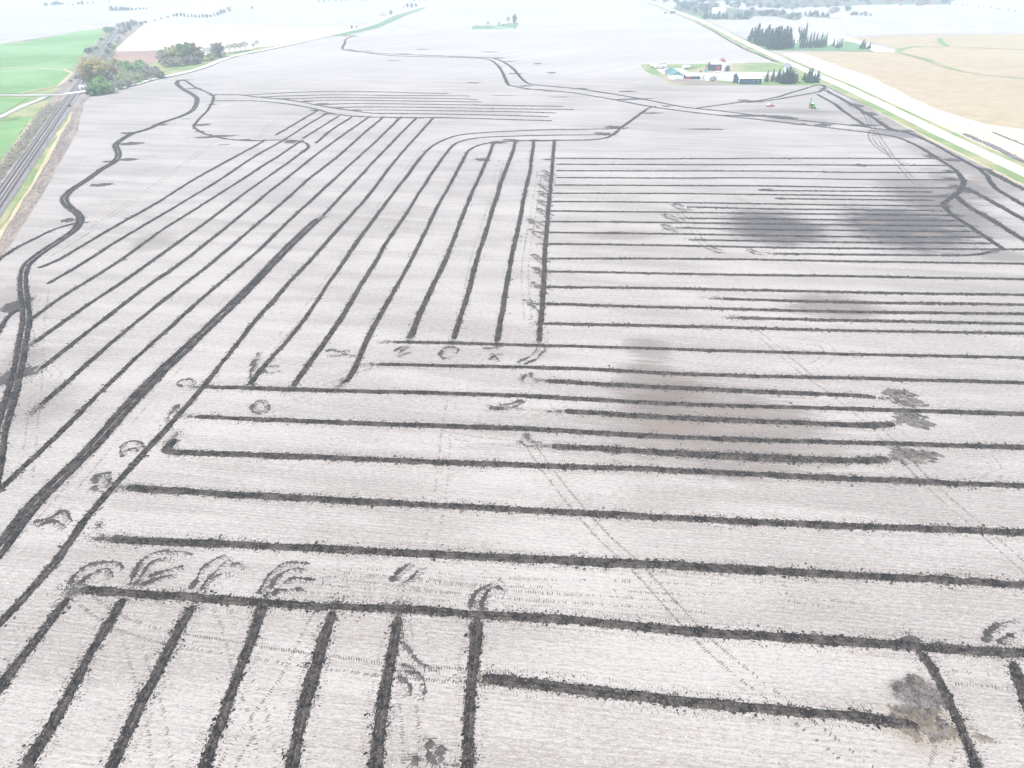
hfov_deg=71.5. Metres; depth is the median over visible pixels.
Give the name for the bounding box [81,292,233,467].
wheel path
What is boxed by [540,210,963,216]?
drain trench
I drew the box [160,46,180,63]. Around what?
leafy tree
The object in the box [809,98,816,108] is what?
tractor
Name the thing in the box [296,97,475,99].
drain trench
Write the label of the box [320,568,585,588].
wheel path
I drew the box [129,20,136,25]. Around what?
leafy tree
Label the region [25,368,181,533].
wheel path
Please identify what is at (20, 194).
verge ground
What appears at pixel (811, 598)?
wheel path
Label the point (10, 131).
green field
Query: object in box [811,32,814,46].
pine tree
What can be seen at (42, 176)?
undergrowth
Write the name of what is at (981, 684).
wheel path
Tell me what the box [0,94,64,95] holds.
gravel road
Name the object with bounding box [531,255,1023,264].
drain trench
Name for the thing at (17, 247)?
drain trench
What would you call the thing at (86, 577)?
tyre mark
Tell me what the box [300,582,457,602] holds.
wheel path
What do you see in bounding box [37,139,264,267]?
drain trench
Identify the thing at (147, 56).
brown field
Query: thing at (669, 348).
drain trench
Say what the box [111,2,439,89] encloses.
gravel road
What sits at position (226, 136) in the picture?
drain trench
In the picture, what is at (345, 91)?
drain trench
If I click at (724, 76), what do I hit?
yard ground
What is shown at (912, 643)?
drain trench
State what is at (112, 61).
leafy tree
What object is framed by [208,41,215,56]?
leafy tree
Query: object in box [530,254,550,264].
tyre mark
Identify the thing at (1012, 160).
verge ground
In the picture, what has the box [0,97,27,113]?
green field
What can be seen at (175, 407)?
tyre mark
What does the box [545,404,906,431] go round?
drain trench
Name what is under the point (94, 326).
drain trench
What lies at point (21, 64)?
green field
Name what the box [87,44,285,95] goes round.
grove ground
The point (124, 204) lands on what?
wheel path
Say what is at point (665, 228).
tyre mark
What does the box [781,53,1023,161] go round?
pale headland ground
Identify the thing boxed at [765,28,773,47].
pine tree
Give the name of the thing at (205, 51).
pale roofed house
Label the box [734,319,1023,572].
wheel path
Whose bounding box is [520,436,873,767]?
wheel path
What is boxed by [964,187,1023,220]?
drain trench
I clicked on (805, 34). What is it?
pine tree
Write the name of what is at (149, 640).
wheel path
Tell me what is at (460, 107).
drain trench
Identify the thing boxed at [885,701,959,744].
soil patch
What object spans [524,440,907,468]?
drain trench
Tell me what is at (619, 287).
drain trench
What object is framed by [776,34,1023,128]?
tan field
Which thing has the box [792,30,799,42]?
tall white house
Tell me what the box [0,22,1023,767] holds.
drained field
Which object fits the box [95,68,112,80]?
leafy tree
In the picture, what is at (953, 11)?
lilac field
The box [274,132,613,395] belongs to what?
drain trench
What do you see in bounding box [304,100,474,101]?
drain trench
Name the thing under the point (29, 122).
field path
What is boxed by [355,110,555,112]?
drain trench
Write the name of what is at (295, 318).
wheel path
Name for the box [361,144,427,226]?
wheel path
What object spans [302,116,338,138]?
drain trench
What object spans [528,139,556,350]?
drain trench
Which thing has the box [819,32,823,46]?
pine tree
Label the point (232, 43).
bare tree
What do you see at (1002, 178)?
drain trench
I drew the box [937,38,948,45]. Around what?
waterway lawn
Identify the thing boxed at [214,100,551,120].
drain trench
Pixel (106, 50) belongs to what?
leafy tree
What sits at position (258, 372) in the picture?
drain trench
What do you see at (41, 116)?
undergrowth
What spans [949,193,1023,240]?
drain trench
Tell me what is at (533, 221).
tyre mark
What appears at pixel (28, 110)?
roadside ground
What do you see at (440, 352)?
tyre mark
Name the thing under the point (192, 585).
tyre mark
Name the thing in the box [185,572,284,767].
drain trench
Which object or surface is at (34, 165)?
undergrowth
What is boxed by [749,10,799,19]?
woodland ground
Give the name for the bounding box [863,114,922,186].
wheel path
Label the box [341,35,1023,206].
drain trench
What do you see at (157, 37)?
pale field
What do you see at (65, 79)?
field path
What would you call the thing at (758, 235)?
drain trench
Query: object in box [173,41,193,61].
leafy tree
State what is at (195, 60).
shrub
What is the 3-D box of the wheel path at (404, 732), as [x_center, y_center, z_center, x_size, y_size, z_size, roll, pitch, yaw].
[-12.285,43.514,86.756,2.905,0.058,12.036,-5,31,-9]
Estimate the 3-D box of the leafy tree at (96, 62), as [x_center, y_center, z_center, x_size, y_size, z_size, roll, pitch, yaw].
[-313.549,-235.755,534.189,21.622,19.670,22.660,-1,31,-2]
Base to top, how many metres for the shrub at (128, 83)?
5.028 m
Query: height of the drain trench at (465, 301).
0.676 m
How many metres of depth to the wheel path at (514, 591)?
106.65 m
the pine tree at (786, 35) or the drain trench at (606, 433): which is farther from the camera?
the pine tree at (786, 35)
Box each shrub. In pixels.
[83,48,91,53]
[85,83,102,94]
[85,88,96,96]
[103,86,114,92]
[113,81,125,89]
[123,80,131,86]
[156,71,164,78]
[161,58,175,66]
[172,58,183,66]
[181,56,193,64]
[191,56,201,63]
[206,53,215,59]
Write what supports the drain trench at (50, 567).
on the drained field at (598, 58)
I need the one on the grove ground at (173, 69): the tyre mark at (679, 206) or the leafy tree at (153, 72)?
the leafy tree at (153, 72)
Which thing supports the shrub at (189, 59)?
on the grove ground at (173, 69)
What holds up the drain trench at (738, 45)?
on the drained field at (598, 58)
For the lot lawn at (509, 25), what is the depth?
976.76 m
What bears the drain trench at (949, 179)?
on the drained field at (598, 58)
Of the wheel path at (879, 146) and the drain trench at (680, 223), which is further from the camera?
the wheel path at (879, 146)
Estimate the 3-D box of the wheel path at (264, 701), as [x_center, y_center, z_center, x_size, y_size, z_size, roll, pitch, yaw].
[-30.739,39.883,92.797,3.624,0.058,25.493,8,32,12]
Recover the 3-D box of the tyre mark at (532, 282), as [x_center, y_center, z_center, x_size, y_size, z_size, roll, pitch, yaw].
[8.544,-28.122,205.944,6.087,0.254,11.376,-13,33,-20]
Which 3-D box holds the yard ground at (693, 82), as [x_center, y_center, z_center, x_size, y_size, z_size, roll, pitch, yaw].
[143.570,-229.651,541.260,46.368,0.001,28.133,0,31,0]
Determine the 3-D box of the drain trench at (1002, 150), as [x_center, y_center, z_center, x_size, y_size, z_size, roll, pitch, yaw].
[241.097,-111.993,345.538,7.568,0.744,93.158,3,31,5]
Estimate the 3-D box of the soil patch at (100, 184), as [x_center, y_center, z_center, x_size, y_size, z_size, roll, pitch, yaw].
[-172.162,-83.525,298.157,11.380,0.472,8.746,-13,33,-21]
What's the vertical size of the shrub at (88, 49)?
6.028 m
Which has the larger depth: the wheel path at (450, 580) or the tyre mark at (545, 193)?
the tyre mark at (545, 193)
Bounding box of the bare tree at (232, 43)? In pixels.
[231,42,238,52]
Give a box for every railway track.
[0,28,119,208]
[0,30,114,194]
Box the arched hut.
[702,73,717,80]
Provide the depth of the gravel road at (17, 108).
451.66 m
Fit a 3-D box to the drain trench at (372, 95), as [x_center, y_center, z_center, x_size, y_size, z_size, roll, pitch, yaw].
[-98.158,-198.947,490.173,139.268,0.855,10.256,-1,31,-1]
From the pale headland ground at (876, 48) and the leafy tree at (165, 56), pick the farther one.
the pale headland ground at (876, 48)
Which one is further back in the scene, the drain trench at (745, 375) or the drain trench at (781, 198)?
the drain trench at (781, 198)
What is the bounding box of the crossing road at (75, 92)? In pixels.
[64,90,85,93]
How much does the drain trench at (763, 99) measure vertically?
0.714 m
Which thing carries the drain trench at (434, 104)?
on the drained field at (598, 58)
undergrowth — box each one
[0,95,84,254]
[0,97,62,183]
[4,115,65,211]
[78,31,112,76]
[88,38,163,90]
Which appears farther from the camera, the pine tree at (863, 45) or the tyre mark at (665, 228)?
the pine tree at (863, 45)
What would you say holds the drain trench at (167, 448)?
on the drained field at (598, 58)
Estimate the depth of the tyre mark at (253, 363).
165.59 m
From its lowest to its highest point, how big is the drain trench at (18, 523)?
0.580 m
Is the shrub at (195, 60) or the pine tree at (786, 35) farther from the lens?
the pine tree at (786, 35)
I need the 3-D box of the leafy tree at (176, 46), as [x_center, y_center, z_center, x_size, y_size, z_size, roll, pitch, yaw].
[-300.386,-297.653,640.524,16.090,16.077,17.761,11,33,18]
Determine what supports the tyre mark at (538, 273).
on the drained field at (598, 58)
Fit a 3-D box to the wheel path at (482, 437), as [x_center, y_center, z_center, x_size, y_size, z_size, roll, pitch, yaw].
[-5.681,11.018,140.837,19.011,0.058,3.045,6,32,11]
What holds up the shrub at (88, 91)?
on the drained field at (598, 58)
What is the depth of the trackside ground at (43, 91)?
500.66 m
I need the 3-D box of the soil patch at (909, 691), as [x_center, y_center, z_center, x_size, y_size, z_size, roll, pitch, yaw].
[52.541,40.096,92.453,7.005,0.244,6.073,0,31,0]
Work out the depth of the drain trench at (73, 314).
220.54 m
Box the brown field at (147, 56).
[110,50,187,64]
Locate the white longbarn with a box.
[822,34,844,44]
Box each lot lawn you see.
[472,23,517,28]
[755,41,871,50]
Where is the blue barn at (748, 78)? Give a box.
[733,72,762,83]
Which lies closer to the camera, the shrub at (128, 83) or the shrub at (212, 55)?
the shrub at (128, 83)
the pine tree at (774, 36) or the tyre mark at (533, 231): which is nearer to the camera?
the tyre mark at (533, 231)
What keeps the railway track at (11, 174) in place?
on the ballast ground at (12, 195)
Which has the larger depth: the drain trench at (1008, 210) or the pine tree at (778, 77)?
the pine tree at (778, 77)
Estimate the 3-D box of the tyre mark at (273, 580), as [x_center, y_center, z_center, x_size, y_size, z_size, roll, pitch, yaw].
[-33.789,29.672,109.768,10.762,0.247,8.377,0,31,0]
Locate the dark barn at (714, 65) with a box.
[708,61,721,70]
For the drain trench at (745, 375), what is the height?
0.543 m
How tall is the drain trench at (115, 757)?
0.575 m
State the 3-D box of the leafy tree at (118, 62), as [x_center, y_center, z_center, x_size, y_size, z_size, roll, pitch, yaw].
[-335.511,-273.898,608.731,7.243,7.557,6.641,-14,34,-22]
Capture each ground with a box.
[0,0,1023,238]
[0,20,146,261]
[0,28,104,243]
[0,28,121,217]
[0,99,49,120]
[0,112,72,239]
[0,113,69,228]
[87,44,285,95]
[305,8,423,41]
[643,0,1023,185]
[644,0,1023,183]
[651,0,1023,167]
[656,68,798,80]
[668,80,732,84]
[673,4,753,19]
[730,0,952,7]
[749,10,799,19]
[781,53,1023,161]
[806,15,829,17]
[845,38,894,51]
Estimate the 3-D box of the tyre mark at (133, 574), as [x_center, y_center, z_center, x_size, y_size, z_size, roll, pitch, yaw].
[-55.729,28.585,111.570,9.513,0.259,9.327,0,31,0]
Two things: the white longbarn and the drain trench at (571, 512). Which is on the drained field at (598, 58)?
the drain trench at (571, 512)
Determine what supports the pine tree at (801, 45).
on the grass at (849, 46)
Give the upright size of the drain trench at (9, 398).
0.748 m
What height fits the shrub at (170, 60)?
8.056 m
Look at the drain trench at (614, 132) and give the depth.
382.04 m
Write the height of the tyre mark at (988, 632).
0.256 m
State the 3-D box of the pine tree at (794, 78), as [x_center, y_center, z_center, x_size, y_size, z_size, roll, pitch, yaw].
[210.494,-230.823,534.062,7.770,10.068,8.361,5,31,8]
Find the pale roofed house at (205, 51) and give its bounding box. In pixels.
[203,47,212,54]
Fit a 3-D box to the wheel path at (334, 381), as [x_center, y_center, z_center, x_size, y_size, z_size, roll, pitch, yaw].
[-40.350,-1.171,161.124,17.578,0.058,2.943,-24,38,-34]
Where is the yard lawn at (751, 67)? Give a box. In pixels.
[640,62,823,85]
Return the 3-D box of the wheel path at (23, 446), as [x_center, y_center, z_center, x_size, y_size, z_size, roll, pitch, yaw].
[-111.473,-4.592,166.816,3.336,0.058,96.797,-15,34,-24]
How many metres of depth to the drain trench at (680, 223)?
254.34 m
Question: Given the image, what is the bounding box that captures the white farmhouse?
[783,64,792,71]
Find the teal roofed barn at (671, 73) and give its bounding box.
[665,67,682,78]
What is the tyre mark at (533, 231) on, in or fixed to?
on the drained field at (598, 58)
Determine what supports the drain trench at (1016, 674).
on the drained field at (598, 58)
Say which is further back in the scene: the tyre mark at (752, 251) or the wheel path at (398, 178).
the wheel path at (398, 178)
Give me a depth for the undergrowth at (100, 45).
748.94 m
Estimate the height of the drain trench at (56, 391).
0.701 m
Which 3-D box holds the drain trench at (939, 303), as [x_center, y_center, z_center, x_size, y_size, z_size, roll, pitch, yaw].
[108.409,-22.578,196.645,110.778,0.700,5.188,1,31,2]
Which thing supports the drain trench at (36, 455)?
on the drained field at (598, 58)
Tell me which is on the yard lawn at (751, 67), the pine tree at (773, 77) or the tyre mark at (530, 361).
the pine tree at (773, 77)
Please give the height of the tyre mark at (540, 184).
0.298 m
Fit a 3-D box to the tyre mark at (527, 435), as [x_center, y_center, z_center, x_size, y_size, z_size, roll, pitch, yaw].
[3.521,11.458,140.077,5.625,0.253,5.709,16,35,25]
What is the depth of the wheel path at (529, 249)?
232.33 m
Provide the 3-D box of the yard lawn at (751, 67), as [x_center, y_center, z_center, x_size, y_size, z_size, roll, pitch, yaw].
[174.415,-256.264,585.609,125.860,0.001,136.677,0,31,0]
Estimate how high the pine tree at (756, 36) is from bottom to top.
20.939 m
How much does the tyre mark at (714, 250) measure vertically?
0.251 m
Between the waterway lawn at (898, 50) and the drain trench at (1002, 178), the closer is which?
the drain trench at (1002, 178)
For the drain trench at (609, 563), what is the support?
on the drained field at (598, 58)
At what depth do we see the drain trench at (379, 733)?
91.28 m
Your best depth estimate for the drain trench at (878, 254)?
227.90 m
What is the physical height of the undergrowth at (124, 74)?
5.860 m
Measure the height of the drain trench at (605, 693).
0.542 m
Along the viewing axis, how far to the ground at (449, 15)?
1230.59 m
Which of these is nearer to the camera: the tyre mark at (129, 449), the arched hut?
the tyre mark at (129, 449)
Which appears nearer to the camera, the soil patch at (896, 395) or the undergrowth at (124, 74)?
the soil patch at (896, 395)
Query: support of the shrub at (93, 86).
on the drained field at (598, 58)
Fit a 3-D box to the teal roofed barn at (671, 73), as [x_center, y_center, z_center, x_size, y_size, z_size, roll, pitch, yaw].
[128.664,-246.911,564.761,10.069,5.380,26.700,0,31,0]
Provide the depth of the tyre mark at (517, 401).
151.22 m
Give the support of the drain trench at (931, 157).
on the drained field at (598, 58)
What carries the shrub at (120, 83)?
on the drained field at (598, 58)
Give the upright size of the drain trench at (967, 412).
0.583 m
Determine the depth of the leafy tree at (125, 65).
589.34 m
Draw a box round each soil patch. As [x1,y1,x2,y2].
[86,183,115,187]
[681,128,722,129]
[878,388,928,407]
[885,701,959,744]
[886,447,944,466]
[889,673,946,711]
[892,412,936,431]
[972,732,1000,743]
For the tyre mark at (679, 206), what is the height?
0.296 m
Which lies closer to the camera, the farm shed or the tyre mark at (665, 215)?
the tyre mark at (665, 215)
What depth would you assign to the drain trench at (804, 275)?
213.05 m
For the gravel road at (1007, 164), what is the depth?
430.92 m
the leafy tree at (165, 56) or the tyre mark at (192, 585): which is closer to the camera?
the tyre mark at (192, 585)
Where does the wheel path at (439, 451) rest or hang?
on the drained field at (598, 58)
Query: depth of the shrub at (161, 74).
560.21 m
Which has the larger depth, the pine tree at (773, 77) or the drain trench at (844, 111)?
the pine tree at (773, 77)
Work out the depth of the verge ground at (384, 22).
992.79 m
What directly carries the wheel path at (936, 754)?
on the drained field at (598, 58)
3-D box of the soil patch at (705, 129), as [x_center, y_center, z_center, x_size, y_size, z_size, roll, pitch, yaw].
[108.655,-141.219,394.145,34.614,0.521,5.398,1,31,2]
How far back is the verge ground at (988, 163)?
412.86 m
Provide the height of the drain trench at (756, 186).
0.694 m
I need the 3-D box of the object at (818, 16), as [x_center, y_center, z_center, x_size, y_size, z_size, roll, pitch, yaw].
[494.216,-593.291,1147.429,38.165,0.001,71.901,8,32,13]
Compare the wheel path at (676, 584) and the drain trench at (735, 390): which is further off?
the drain trench at (735, 390)
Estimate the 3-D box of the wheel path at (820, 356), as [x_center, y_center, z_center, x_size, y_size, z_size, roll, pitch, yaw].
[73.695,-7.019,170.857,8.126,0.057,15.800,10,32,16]
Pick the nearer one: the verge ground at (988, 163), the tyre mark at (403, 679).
the tyre mark at (403, 679)
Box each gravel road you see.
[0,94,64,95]
[0,97,45,117]
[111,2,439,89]
[647,0,1023,175]
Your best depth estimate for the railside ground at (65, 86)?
344.90 m
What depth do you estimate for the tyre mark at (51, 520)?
120.63 m
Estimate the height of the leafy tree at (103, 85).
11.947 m
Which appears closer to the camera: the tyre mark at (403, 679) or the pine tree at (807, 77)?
the tyre mark at (403, 679)
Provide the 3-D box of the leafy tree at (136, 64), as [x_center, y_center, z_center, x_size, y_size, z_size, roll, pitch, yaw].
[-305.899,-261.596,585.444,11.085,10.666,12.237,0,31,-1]
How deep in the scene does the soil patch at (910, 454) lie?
136.25 m
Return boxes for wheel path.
[19,290,49,477]
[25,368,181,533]
[48,141,212,255]
[78,595,531,691]
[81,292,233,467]
[119,635,173,767]
[210,606,275,757]
[215,613,321,767]
[258,252,342,360]
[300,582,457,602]
[303,365,368,392]
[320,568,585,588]
[342,571,704,613]
[345,363,463,371]
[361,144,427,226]
[398,696,422,763]
[423,396,457,547]
[436,431,529,447]
[460,161,502,307]
[484,405,545,415]
[520,171,541,318]
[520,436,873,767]
[613,579,762,595]
[673,210,716,249]
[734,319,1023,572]
[774,580,862,608]
[801,339,835,368]
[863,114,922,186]
[867,129,907,163]
[927,740,959,767]
[952,669,1013,691]
[957,454,1002,486]
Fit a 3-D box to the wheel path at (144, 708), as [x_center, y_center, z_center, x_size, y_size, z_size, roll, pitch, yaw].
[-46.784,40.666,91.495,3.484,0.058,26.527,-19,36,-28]
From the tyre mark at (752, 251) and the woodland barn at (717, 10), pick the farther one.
the woodland barn at (717, 10)
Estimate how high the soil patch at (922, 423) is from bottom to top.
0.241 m
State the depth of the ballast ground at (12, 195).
351.44 m
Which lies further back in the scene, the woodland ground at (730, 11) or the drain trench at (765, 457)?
the woodland ground at (730, 11)
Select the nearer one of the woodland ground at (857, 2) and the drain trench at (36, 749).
the drain trench at (36, 749)
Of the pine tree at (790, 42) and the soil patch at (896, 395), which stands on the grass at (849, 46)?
the pine tree at (790, 42)
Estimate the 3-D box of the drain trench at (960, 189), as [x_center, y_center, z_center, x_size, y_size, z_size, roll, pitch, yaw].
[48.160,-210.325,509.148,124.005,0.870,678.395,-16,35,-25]
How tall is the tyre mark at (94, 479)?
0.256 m
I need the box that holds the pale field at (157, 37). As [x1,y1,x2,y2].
[116,25,355,51]
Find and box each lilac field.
[0,16,128,43]
[709,16,1023,52]
[856,6,1023,16]
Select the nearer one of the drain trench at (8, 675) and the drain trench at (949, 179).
the drain trench at (8, 675)
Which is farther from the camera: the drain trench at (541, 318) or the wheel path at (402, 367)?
the drain trench at (541, 318)
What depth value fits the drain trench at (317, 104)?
444.00 m
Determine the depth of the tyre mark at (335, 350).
171.83 m
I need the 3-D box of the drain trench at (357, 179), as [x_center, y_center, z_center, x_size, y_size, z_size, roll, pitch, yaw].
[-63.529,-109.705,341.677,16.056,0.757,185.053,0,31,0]
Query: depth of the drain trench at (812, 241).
237.90 m
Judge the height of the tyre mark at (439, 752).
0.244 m
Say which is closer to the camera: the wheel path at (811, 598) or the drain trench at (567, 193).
the wheel path at (811, 598)
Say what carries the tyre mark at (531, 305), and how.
on the drained field at (598, 58)
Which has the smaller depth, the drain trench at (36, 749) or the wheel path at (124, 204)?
the drain trench at (36, 749)
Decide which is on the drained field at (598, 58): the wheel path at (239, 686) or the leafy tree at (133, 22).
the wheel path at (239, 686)
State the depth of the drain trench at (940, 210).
268.68 m
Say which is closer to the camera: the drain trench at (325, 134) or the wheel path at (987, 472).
the wheel path at (987, 472)
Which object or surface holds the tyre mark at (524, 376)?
on the drained field at (598, 58)
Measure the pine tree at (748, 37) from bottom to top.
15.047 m
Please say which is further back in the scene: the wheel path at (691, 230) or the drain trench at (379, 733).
the wheel path at (691, 230)
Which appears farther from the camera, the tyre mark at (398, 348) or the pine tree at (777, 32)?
the pine tree at (777, 32)
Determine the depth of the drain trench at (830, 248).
233.43 m
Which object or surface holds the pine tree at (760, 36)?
on the grass at (849, 46)
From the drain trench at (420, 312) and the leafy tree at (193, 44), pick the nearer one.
the drain trench at (420, 312)
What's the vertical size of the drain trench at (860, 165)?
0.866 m
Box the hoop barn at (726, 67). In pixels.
[721,62,731,70]
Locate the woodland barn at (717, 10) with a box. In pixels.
[711,8,725,12]
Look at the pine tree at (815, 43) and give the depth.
746.65 m
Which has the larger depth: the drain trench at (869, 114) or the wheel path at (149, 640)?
the drain trench at (869, 114)
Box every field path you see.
[0,115,35,163]
[18,68,73,93]
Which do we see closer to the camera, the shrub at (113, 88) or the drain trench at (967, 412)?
the drain trench at (967, 412)
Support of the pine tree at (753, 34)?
on the grass at (849, 46)
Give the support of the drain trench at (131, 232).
on the drained field at (598, 58)
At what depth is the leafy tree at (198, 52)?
645.08 m
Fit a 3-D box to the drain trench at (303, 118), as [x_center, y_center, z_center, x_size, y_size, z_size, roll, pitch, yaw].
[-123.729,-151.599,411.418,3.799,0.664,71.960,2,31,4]
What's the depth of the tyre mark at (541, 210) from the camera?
264.91 m
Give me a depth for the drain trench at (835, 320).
186.43 m
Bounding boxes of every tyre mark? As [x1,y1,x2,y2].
[32,507,75,530]
[67,556,124,584]
[86,472,117,493]
[116,440,144,456]
[123,545,192,588]
[164,404,179,424]
[172,378,196,386]
[185,554,247,590]
[246,352,280,386]
[248,398,272,414]
[253,557,324,596]
[325,348,353,357]
[388,563,427,585]
[392,345,410,357]
[395,631,441,700]
[402,736,459,767]
[435,346,459,360]
[465,576,506,610]
[483,346,505,361]
[485,399,525,412]
[515,432,542,449]
[516,347,547,364]
[518,372,535,385]
[521,299,545,313]
[525,218,543,228]
[528,228,542,239]
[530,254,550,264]
[530,281,553,294]
[531,267,553,279]
[534,208,555,218]
[536,183,553,190]
[536,199,552,208]
[537,191,551,197]
[660,224,678,232]
[662,214,682,221]
[671,203,694,211]
[705,247,723,253]
[746,249,771,255]
[977,616,1023,645]
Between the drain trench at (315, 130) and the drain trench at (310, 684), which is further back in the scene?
the drain trench at (315, 130)
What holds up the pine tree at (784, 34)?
on the grass at (849, 46)
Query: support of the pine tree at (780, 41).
on the grass at (849, 46)
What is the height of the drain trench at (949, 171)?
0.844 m
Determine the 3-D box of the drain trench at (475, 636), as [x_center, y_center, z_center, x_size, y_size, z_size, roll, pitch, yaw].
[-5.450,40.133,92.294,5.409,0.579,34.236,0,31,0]
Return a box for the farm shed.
[684,73,700,78]
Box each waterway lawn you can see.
[894,46,1023,78]
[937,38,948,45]
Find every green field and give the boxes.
[0,29,102,92]
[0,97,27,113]
[0,115,33,158]
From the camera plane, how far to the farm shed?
555.13 m
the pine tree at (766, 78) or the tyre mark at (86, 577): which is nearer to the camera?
the tyre mark at (86, 577)
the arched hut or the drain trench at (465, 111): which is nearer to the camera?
the drain trench at (465, 111)
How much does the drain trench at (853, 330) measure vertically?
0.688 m
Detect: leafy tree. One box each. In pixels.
[76,56,108,82]
[77,64,97,83]
[91,77,112,93]
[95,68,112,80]
[101,64,118,76]
[104,26,111,32]
[104,48,110,54]
[109,57,116,64]
[115,60,123,67]
[121,60,131,69]
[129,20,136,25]
[133,59,146,72]
[139,64,154,76]
[148,66,160,77]
[155,50,169,66]
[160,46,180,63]
[170,44,184,58]
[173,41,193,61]
[185,41,196,56]
[191,45,204,60]
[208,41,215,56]
[212,41,224,57]
[688,0,696,4]
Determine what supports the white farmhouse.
on the yard ground at (724, 76)
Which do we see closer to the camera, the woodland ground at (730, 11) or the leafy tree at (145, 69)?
the leafy tree at (145, 69)
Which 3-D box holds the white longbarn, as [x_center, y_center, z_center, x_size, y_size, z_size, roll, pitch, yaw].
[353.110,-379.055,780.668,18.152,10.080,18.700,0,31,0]
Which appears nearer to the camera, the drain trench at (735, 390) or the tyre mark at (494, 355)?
the drain trench at (735, 390)
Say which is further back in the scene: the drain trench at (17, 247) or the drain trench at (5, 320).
the drain trench at (17, 247)
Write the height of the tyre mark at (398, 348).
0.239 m
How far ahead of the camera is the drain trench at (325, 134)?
388.91 m
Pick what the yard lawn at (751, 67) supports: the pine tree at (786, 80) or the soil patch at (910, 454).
the pine tree at (786, 80)
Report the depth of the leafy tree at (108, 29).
882.26 m
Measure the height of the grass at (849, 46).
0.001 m
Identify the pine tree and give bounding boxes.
[747,27,753,41]
[749,27,756,40]
[751,23,760,42]
[755,28,763,43]
[759,24,771,45]
[764,71,768,81]
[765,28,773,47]
[768,27,777,48]
[769,27,780,48]
[771,69,774,81]
[774,26,784,48]
[774,68,781,81]
[779,67,791,83]
[780,28,787,48]
[783,26,788,48]
[785,27,794,48]
[788,67,792,83]
[790,69,795,83]
[799,34,803,48]
[803,23,807,40]
[804,69,811,82]
[806,68,814,82]
[807,32,811,47]
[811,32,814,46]
[814,34,818,47]
[815,71,819,82]
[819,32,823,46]
[859,40,865,48]
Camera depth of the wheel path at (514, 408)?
149.82 m
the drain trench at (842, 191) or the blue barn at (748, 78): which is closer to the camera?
the drain trench at (842, 191)
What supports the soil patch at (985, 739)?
on the drained field at (598, 58)
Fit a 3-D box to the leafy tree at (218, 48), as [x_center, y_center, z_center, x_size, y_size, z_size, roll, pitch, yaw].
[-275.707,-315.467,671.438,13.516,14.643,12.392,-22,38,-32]
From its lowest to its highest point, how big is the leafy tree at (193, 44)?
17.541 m
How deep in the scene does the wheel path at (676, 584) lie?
108.18 m
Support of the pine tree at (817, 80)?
on the yard lawn at (751, 67)
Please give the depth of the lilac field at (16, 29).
981.16 m
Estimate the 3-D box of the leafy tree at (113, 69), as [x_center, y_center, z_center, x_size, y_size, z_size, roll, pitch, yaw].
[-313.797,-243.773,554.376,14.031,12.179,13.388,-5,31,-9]
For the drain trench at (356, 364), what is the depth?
201.91 m
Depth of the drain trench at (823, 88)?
489.63 m
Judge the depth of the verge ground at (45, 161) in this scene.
316.31 m
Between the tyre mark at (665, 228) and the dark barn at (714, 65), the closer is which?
the tyre mark at (665, 228)
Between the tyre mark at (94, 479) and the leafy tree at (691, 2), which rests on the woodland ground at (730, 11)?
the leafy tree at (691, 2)
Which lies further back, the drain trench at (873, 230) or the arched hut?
the arched hut
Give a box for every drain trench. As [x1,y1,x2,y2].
[0,80,199,491]
[0,116,402,491]
[0,117,436,626]
[0,215,331,565]
[0,221,95,259]
[0,302,35,333]
[0,567,95,701]
[3,570,150,767]
[18,140,303,327]
[20,150,305,351]
[24,116,384,418]
[25,115,370,379]
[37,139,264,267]
[45,113,327,283]
[46,577,1023,664]
[73,519,1023,595]
[92,578,211,767]
[104,481,1023,541]
[157,422,1023,492]
[169,410,1023,453]
[175,79,309,151]
[178,382,1023,418]
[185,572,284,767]
[214,94,547,116]
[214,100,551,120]
[240,91,448,95]
[240,125,627,397]
[267,94,457,96]
[273,584,351,767]
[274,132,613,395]
[275,110,317,134]
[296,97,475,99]
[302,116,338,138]
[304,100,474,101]
[314,117,351,142]
[320,103,563,106]
[321,118,416,215]
[329,140,499,388]
[338,106,573,109]
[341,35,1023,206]
[348,49,1006,250]
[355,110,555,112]
[356,588,411,767]
[360,359,1023,386]
[376,338,1023,361]
[400,141,495,347]
[435,660,968,747]
[443,139,518,345]
[450,592,491,767]
[491,139,535,351]
[494,106,658,143]
[522,319,1023,337]
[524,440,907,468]
[526,219,977,226]
[526,284,1023,296]
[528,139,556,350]
[529,375,894,405]
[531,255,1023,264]
[532,270,1023,279]
[532,301,1023,316]
[534,242,1023,250]
[536,192,944,197]
[539,230,993,238]
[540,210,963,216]
[543,155,936,159]
[545,200,965,207]
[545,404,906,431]
[555,184,952,188]
[556,162,951,166]
[556,169,955,173]
[556,177,958,180]
[670,226,982,233]
[674,216,968,222]
[683,205,944,212]
[684,237,999,244]
[695,22,775,61]
[697,85,825,107]
[702,295,1023,306]
[717,314,1023,326]
[747,85,826,102]
[759,188,931,192]
[771,250,1003,257]
[775,197,934,200]
[816,94,867,126]
[823,90,898,131]
[896,623,992,767]
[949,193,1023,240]
[962,133,1023,162]
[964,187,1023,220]
[987,171,1023,190]
[993,132,1023,144]
[996,636,1023,735]
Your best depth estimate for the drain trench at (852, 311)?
192.14 m

